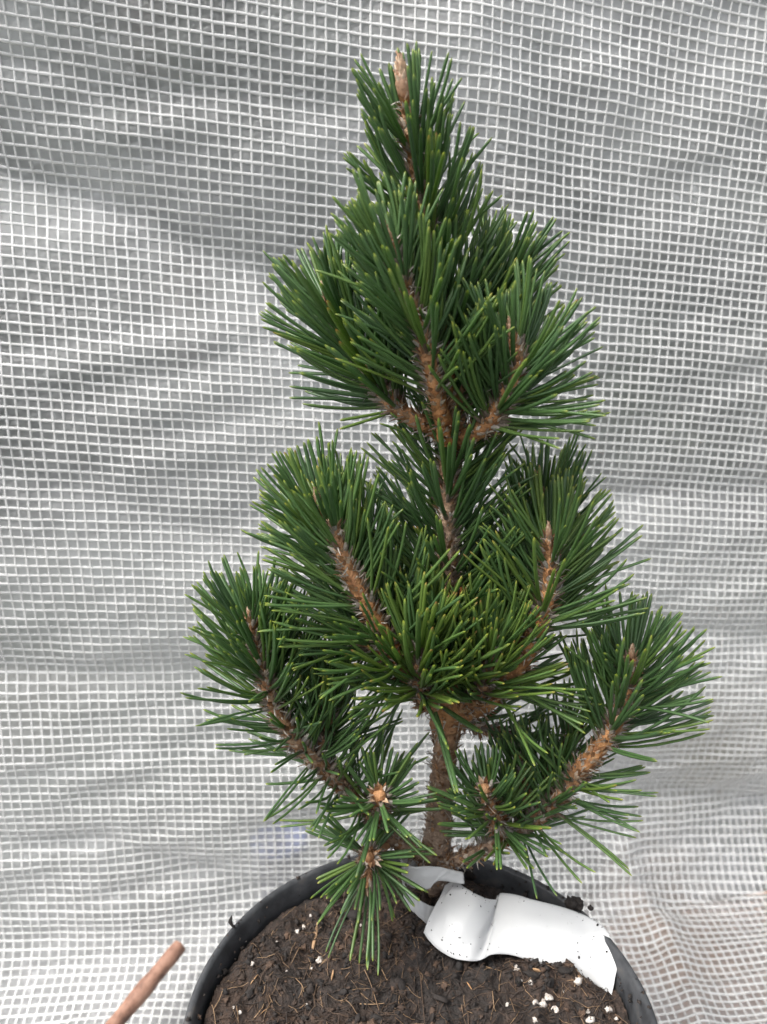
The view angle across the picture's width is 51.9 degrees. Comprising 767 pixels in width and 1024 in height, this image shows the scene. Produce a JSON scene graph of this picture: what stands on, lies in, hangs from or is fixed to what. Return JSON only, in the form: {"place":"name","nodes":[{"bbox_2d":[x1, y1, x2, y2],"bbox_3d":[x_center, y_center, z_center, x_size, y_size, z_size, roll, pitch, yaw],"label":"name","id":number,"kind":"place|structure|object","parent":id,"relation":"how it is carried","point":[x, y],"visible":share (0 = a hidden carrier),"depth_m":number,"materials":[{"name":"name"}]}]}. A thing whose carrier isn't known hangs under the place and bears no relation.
{"place":"outdoors","nodes":[
{"label":"outdoors","id":0,"kind":"place"},
{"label":"wooden board","id":1,"kind":"object","parent":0,"visible":0},
{"bbox_2d":[0,0,766,1023],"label":"plastic sheet","id":2,"kind":"object","parent":1,"relation":"on","point":[172,172],"visible":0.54,"depth_m":0.49,"materials":[{"name":"white plastic"}]},
{"bbox_2d":[105,941,184,1023],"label":"wooden stick","id":3,"kind":"object","parent":2,"relation":"on","point":[140,993],"visible":1,"depth_m":0.51,"materials":[{"name":"brown wood"}]},
{"bbox_2d":[183,850,657,1023],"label":"plant pot","id":4,"kind":"object","parent":2,"relation":"on","point":[279,901],"visible":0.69,"depth_m":0.39,"materials":[{"name":"black plastic"}]},
{"bbox_2d":[228,915,235,927],"bbox_3d":[-0.073,0.197,0.378,0.004,0.008,0.001,0,17,0],"label":"bark flake","id":5,"kind":"object","parent":4,"relation":"on","point":[230,922],"visible":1,"depth_m":0.38,"materials":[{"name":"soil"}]},
{"bbox_2d":[185,850,651,1023],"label":"potting soil","id":6,"kind":"structure","parent":4,"relation":"in","point":[410,953],"depth_m":0.36,"materials":[{"name":"brown soil"}]},
{"bbox_2d":[311,923,317,951],"bbox_3d":[-0.034,0.208,0.387,0.002,0.005,0.014,0,17,0],"label":"wood chip","id":7,"kind":"object","parent":6,"relation":"on","point":[314,941],"visible":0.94,"depth_m":0.39,"materials":[{"name":"beige wood"}]},
{"bbox_2d":[315,956,322,962],"bbox_3d":[-0.031,0.214,0.376,0.004,0.004,0.004,0,17,0],"label":"perlite granule","id":8,"kind":"object","parent":6,"relation":"on","point":[319,959],"visible":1,"depth_m":0.38,"materials":[{"name":"white stone"}]},
{"bbox_2d":[364,969,378,1009],"bbox_3d":[-0.005,0.216,0.357,0.007,0.002,0.021,0,17,0],"label":"plant fibre","id":9,"kind":"object","parent":6,"relation":"on","point":[371,987],"visible":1,"depth_m":0.36,"materials":[{"name":"brown plant"}]},
{"bbox_2d":[420,975,424,1022],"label":"plant fibre","id":10,"kind":"object","parent":6,"relation":"on","point":[422,996],"visible":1,"depth_m":0.35,"materials":[{"name":"brown plant"}]},
{"bbox_2d":[180,41,721,974],"bbox_3d":[0.030,0.020,0.359,0.239,0.414,0.143,0,17,0],"label":"pine tree","id":11,"kind":"object","parent":6,"relation":"on","point":[408,623],"visible":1,"depth_m":0.34,"materials":[{"name":"green plant"}]},
{"bbox_2d":[400,858,616,994],"bbox_3d":[0.055,0.194,0.381,0.111,0.044,0.050,10,20,29],"label":"plant tag","id":12,"kind":"object","parent":11,"relation":"attached to","point":[462,922],"visible":0.95,"depth_m":0.38,"materials":[{"name":"white plastic"}]},
{"bbox_2d":[539,999,546,1007],"bbox_3d":[0.071,0.221,0.353,0.004,0.004,0.004,0,17,0],"label":"perlite granule","id":13,"kind":"object","parent":6,"relation":"on","point":[542,1003],"visible":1,"depth_m":0.35,"materials":[{"name":"white stone"}]},
{"bbox_2d":[544,993,553,1001],"bbox_3d":[0.074,0.219,0.356,0.004,0.004,0.004,0,17,0],"label":"perlite granule","id":14,"kind":"object","parent":6,"relation":"on","point":[548,997],"visible":1,"depth_m":0.35,"materials":[{"name":"white stone"}]},
{"bbox_2d":[551,1006,558,1012],"bbox_3d":[0.076,0.222,0.351,0.003,0.005,0.005,0,17,0],"label":"perlite granule","id":15,"kind":"object","parent":6,"relation":"on","point":[556,1009],"visible":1,"depth_m":0.35,"materials":[{"name":"white stone"}]},
{"bbox_2d":[574,977,582,985],"bbox_3d":[0.088,0.213,0.358,0.005,0.003,0.003,0,17,0],"label":"perlite granule","id":16,"kind":"object","parent":6,"relation":"on","point":[578,981],"visible":1,"depth_m":0.36,"materials":[{"name":"white stone"}]},
{"bbox_2d":[585,1016,594,1023],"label":"perlite granule","id":17,"kind":"object","parent":6,"relation":"on","point":[589,1021],"visible":1,"depth_m":0.35,"materials":[{"name":"white stone"}]},
{"bbox_2d":[604,1006,612,1013],"bbox_3d":[0.100,0.222,0.352,0.004,0.004,0.004,0,17,0],"label":"perlite granule","id":18,"kind":"object","parent":6,"relation":"on","point":[608,1009],"visible":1,"depth_m":0.35,"materials":[{"name":"white stone"}]},
{"bbox_2d":[564,895,593,911],"bbox_3d":[0.097,0.194,0.392,0.014,0.007,0.009,0,17,0],"label":"soil clod","id":19,"kind":"object","parent":4,"relation":"on","point":[573,903],"visible":1,"depth_m":0.39,"materials":[{"name":"brown soil"}]}
]}

